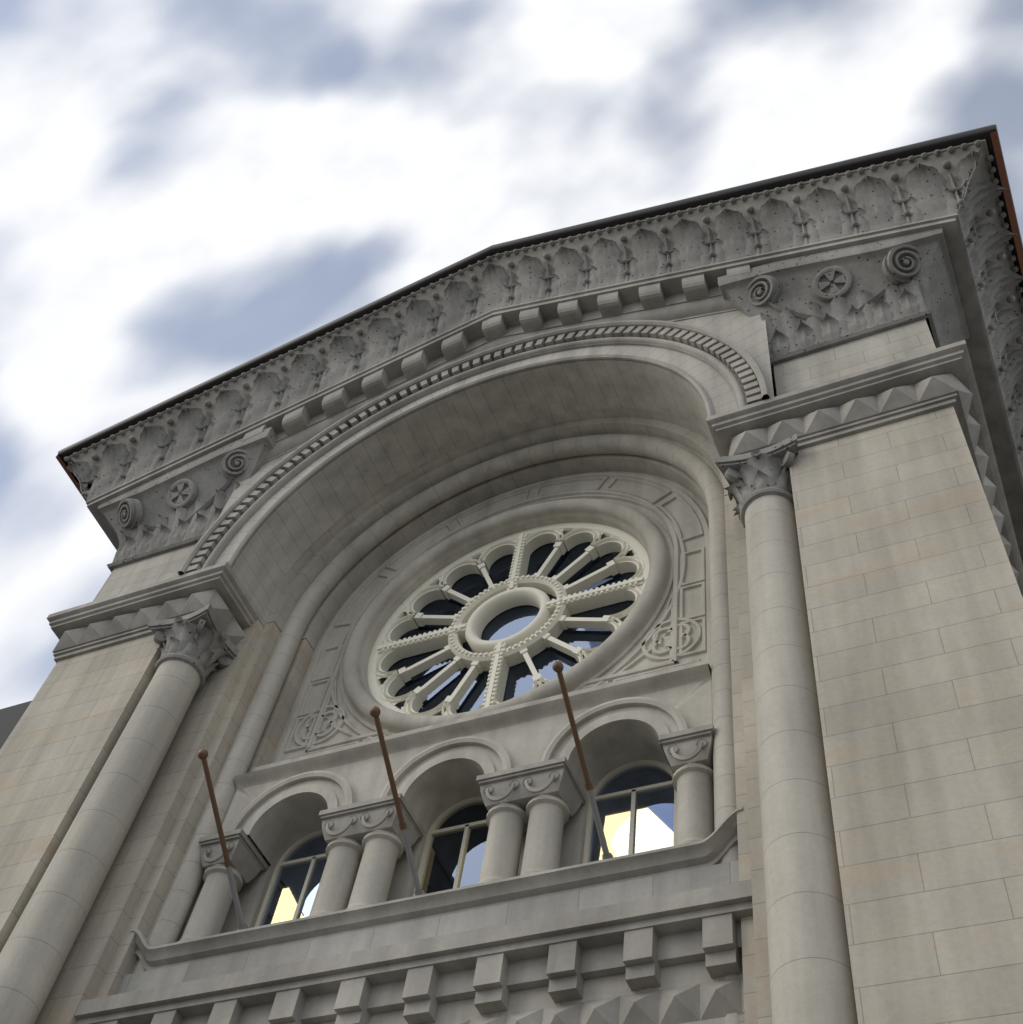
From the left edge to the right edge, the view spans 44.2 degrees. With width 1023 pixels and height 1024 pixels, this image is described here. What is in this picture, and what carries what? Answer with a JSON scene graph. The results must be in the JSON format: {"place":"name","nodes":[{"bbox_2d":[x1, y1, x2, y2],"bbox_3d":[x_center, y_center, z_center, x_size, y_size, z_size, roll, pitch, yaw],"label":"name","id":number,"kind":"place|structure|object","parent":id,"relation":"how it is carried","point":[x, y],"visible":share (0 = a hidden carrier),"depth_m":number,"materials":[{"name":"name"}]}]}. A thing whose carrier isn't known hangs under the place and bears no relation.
{"place":"outdoors","nodes":[
{"label":"outdoors","id":0,"kind":"place"},
{"bbox_2d":[0,701,31,748],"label":"neighbour roof","id":1,"kind":"structure","parent":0,"point":[10,716],"depth_m":27.86,"materials":[{"name":"grey metal"}]},
{"bbox_2d":[231,359,712,613],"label":"arch soffit","id":2,"kind":"structure","parent":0,"point":[297,524],"depth_m":25.54,"materials":[{"name":"grey stone"}]},
{"bbox_2d":[271,471,708,762],"bbox_3d":[0.018,1.029,23.869,8.200,9.100,0.001,-16,-61,18],"label":"wall panel","id":3,"kind":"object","parent":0,"point":[677,510],"depth_m":23.21,"materials":[{"name":"grey stone"}]},
{"bbox_2d":[274,473,710,762],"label":"rose panel mouldings","id":4,"kind":"object","parent":3,"relation":"attached to","point":[677,648],"visible":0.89,"depth_m":22.41,"materials":[{"name":"grey stone"}]},
{"bbox_2d":[214,310,773,564],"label":"arch wall","id":5,"kind":"structure","parent":0,"point":[748,334],"depth_m":23.76,"materials":[{"name":"grey stone"}]},
{"bbox_2d":[261,409,728,650],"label":"arch molding","id":6,"kind":"structure","parent":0,"point":[322,552],"depth_m":25.78,"materials":[{"name":"grey stone"}]},
{"bbox_2d":[0,0,1022,708],"label":"sky","id":7,"kind":"structure","parent":0,"point":[191,191],"materials":[{"name":"white"}]},
{"bbox_2d":[394,568,635,712],"bbox_3d":[0.482,3.064,23.486,6.400,6.400,0.001,-16,-61,18],"label":"window glass","id":8,"kind":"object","parent":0,"point":[508,623],"depth_m":24.24,"materials":[{"name":"black"}]},
{"bbox_2d":[384,665,712,722],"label":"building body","id":9,"kind":"structure","parent":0,"point":[411,665],"depth_m":30.90,"materials":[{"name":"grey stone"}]},
{"bbox_2d":[69,139,1022,563],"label":"raking cornice","id":10,"kind":"structure","parent":9,"relation":"attached to","point":[677,305],"depth_m":25.48,"materials":[{"name":"stone"}]},
{"bbox_2d":[98,427,277,572],"bbox_3d":[-6.773,0.307,27.083,4.032,2.840,2.172,-16,-61,18],"label":"pilaster capital","id":11,"kind":"object","parent":10,"relation":"attached to","point":[182,506],"visible":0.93,"depth_m":26.83,"materials":[{"name":"stone"}]},
{"bbox_2d":[242,264,750,441],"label":"dentils","id":12,"kind":"object","parent":10,"relation":"attached to","point":[571,311],"visible":0.94,"depth_m":26.92,"materials":[{"name":"stone"}]},
{"bbox_2d":[56,128,1022,501],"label":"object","id":13,"kind":"object","parent":10,"relation":"on","point":[1006,196],"visible":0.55,"depth_m":23.07,"materials":[{"name":"brown"}]},
{"bbox_2d":[58,124,1022,484],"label":"roof edge","id":14,"kind":"object","parent":10,"relation":"attached to","point":[944,142],"visible":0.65,"depth_m":27.15,"materials":[{"name":"grey metal"}]},
{"bbox_2d":[64,140,1022,499],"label":"cornice acanthus","id":15,"kind":"object","parent":10,"relation":"attached to","point":[930,194],"visible":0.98,"depth_m":25.76,"materials":[{"name":"stone"}]},
{"label":"ground","id":16,"kind":"structure","parent":0,"visible":0},
{"bbox_2d":[0,660,199,1023],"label":"column shaft","id":17,"kind":"object","parent":16,"relation":"on","point":[35,951],"visible":1,"depth_m":18.44,"materials":[{"name":"stone"}]},
{"bbox_2d":[148,603,238,691],"bbox_3d":[-5.770,2.610,22.559,1.324,1.060,1.324,-16,-61,18],"label":"column capital","id":18,"kind":"object","parent":17,"relation":"attached to","point":[201,644],"visible":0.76,"depth_m":22.44,"materials":[{"name":"stone"}]},
{"bbox_2d":[0,619,313,1023],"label":"pier","id":19,"kind":"structure","parent":16,"relation":"on","point":[57,748],"depth_m":20.36,"materials":[{"name":"stone"}]},
{"bbox_2d":[47,561,266,662],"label":"cornice","id":20,"kind":"structure","parent":19,"relation":"on","point":[222,579],"depth_m":23.57,"materials":[{"name":"grey stone"}]},
{"bbox_2d":[53,589,245,650],"bbox_3d":[-5.762,4.731,25.116,3.860,0.560,7.180,-16,-61,18],"label":"ornamental frieze","id":21,"kind":"object","parent":20,"relation":"attached to","point":[231,628],"visible":0.38,"depth_m":23.30,"materials":[{"name":"grey stone"}]},
{"bbox_2d":[92,543,281,631],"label":"block","id":22,"kind":"structure","parent":19,"relation":"on","point":[145,572],"depth_m":25.37,"materials":[{"name":"grey stone"}]},
{"bbox_2d":[134,434,738,1023],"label":"arch molding","id":23,"kind":"structure","parent":16,"relation":"on","point":[186,884],"depth_m":21.81,"materials":[{"name":"grey stone"}]},
{"bbox_2d":[74,879,752,1023],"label":"ledge corbels","id":24,"kind":"object","parent":23,"relation":"attached to","point":[640,943],"visible":0.87,"depth_m":14.81,"materials":[{"name":"stone"}]},
{"bbox_2d":[116,860,738,993],"bbox_3d":[-1.188,5.807,16.107,8.900,0.620,0.960,-16,-61,18],"label":"sill band","id":25,"kind":"object","parent":24,"relation":"on","point":[657,885],"visible":0.08,"depth_m":15.85,"materials":[{"name":"grey stone"}]},
{"bbox_2d":[131,806,742,970],"bbox_3d":[-1.161,5.350,16.586,9.000,0.720,1.020,-16,-61,18],"label":"sill ledge","id":26,"kind":"object","parent":24,"relation":"on","point":[717,844],"visible":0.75,"depth_m":16.02,"materials":[{"name":"grey stone"}]},
{"bbox_2d":[226,789,613,929],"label":"flagpole brackets","id":27,"kind":"object","parent":26,"relation":"on","point":[413,869],"visible":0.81,"depth_m":16.34,"materials":[{"name":"grey"}]},
{"bbox_2d":[197,661,592,866],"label":"flagpoles","id":28,"kind":"object","parent":27,"relation":"on","point":[375,711],"visible":1,"depth_m":16.46,"materials":[{"name":"brown metal"}]},
{"bbox_2d":[177,762,714,941],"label":"columns","id":29,"kind":"structure","parent":26,"relation":"on","point":[356,873],"depth_m":17.26,"materials":[{"name":"stone"}]},
{"bbox_2d":[198,723,714,883],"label":"column capitals","id":30,"kind":"object","parent":29,"relation":"on","point":[522,786],"visible":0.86,"depth_m":17.83,"materials":[{"name":"stone"}]},
{"bbox_2d":[222,675,711,869],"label":"arcade wall","id":31,"kind":"structure","parent":30,"relation":"on","point":[284,828],"depth_m":18.87,"materials":[{"name":"grey stone"}]},
{"bbox_2d":[228,697,688,837],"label":"arch moldings","id":32,"kind":"structure","parent":31,"relation":"attached to","point":[488,755],"depth_m":18.74,"materials":[{"name":"grey stone"}]},
{"bbox_2d":[234,658,711,789],"bbox_3d":[-0.694,3.388,19.689,8.040,0.780,0.690,-16,-61,18],"label":"string course","id":33,"kind":"object","parent":31,"relation":"attached to","point":[665,679],"visible":0.83,"depth_m":19.30,"materials":[{"name":"stone"}]},
{"bbox_2d":[220,801,676,933],"bbox_3d":[-0.776,5.451,17.651,8.040,2.470,0.430,-16,-61,18],"label":"window wall","id":34,"kind":"structure","parent":26,"relation":"on","point":[252,893],"depth_m":18.32,"materials":[{"name":"grey stone"}]},
{"bbox_2d":[254,760,676,926],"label":"window frames","id":35,"kind":"structure","parent":34,"relation":"in","point":[439,821],"depth_m":18.50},
{"bbox_2d":[261,766,673,925],"bbox_3d":[-0.721,5.035,18.177,6.560,2.410,0.001,-16,-61,18],"label":"window glass","id":36,"kind":"object","parent":35,"relation":"in","point":[654,822],"visible":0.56,"depth_m":17.91,"materials":[{"name":"glass"}]},
{"bbox_2d":[178,320,770,574],"bbox_3d":[-0.690,-1.819,24.224,11.320,5.660,0.270,-16,-61,18],"label":"archivolt","id":37,"kind":"object","parent":23,"relation":"attached to","point":[734,365],"visible":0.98,"depth_m":25.14,"materials":[{"name":"stone"}]},
{"bbox_2d":[339,498,673,734],"bbox_3d":[-0.095,1.878,22.792,6.520,6.520,0.740,-16,-61,18],"label":"round window frame","id":38,"kind":"object","parent":23,"relation":"attached to","point":[620,642],"visible":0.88,"depth_m":22.87,"materials":[{"name":"grey stone"}]},
{"bbox_2d":[367,522,648,715],"bbox_3d":[-0.056,1.958,22.839,5.600,5.600,0.338,-16,-61,18],"label":"rose window tracery","id":39,"kind":"object","parent":38,"relation":"in","point":[539,633],"visible":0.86,"depth_m":22.96,"materials":[{"name":"beige stone"}]},
{"bbox_2d":[445,977,743,1023],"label":"ornamental frieze","id":40,"kind":"object","parent":23,"relation":"attached to","point":[700,1001],"visible":0.84,"depth_m":13.62,"materials":[{"name":"stone"}]},
{"bbox_2d":[317,954,744,1023],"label":"wall","id":41,"kind":"structure","parent":16,"relation":"on","point":[684,974],"depth_m":14.24,"materials":[{"name":"grey stone"}]},
{"bbox_2d":[745,495,857,1023],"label":"column shaft","id":42,"kind":"object","parent":16,"relation":"on","point":[811,978],"visible":0.88,"depth_m":13.66,"materials":[{"name":"stone"}]},
{"bbox_2d":[714,434,797,527],"bbox_3d":[3.958,-0.217,19.306,1.324,1.060,1.324,-16,-61,18],"label":"column capital","id":43,"kind":"object","parent":42,"relation":"on","point":[750,477],"visible":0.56,"depth_m":19.18,"materials":[{"name":"stone"}]},
{"bbox_2d":[724,406,1022,1023],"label":"pier","id":44,"kind":"structure","parent":16,"relation":"on","point":[914,600],"depth_m":14.02,"materials":[{"name":"stone"}]},
{"bbox_2d":[263,765,668,893],"bbox_3d":[0.144,6.738,19.283,14.000,4.100,3.850,-16,-61,18],"label":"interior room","id":45,"kind":"object","parent":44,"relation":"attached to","point":[447,848],"depth_m":20.81,"materials":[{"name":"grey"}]},
{"bbox_2d":[773,319,935,395],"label":"block","id":46,"kind":"structure","parent":44,"relation":"on","point":[881,348],"depth_m":20.99,"materials":[{"name":"grey stone"}]},
{"bbox_2d":[718,228,968,396],"bbox_3d":[6.027,-3.413,22.803,4.032,2.840,2.172,-16,-61,18],"label":"pilaster capital","id":47,"kind":"object","parent":46,"relation":"on","point":[804,305],"visible":0.98,"depth_m":22.27,"materials":[{"name":"stone"}]},
{"bbox_2d":[706,340,1022,595],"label":"cornice","id":48,"kind":"structure","parent":44,"relation":"on","point":[727,426],"depth_m":19.55,"materials":[{"name":"grey stone"}]},
{"bbox_2d":[729,373,1022,596],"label":"ornamental frieze","id":49,"kind":"object","parent":48,"relation":"attached to","point":[887,400],"visible":0.65,"depth_m":19.36,"materials":[{"name":"grey stone"}]}
]}

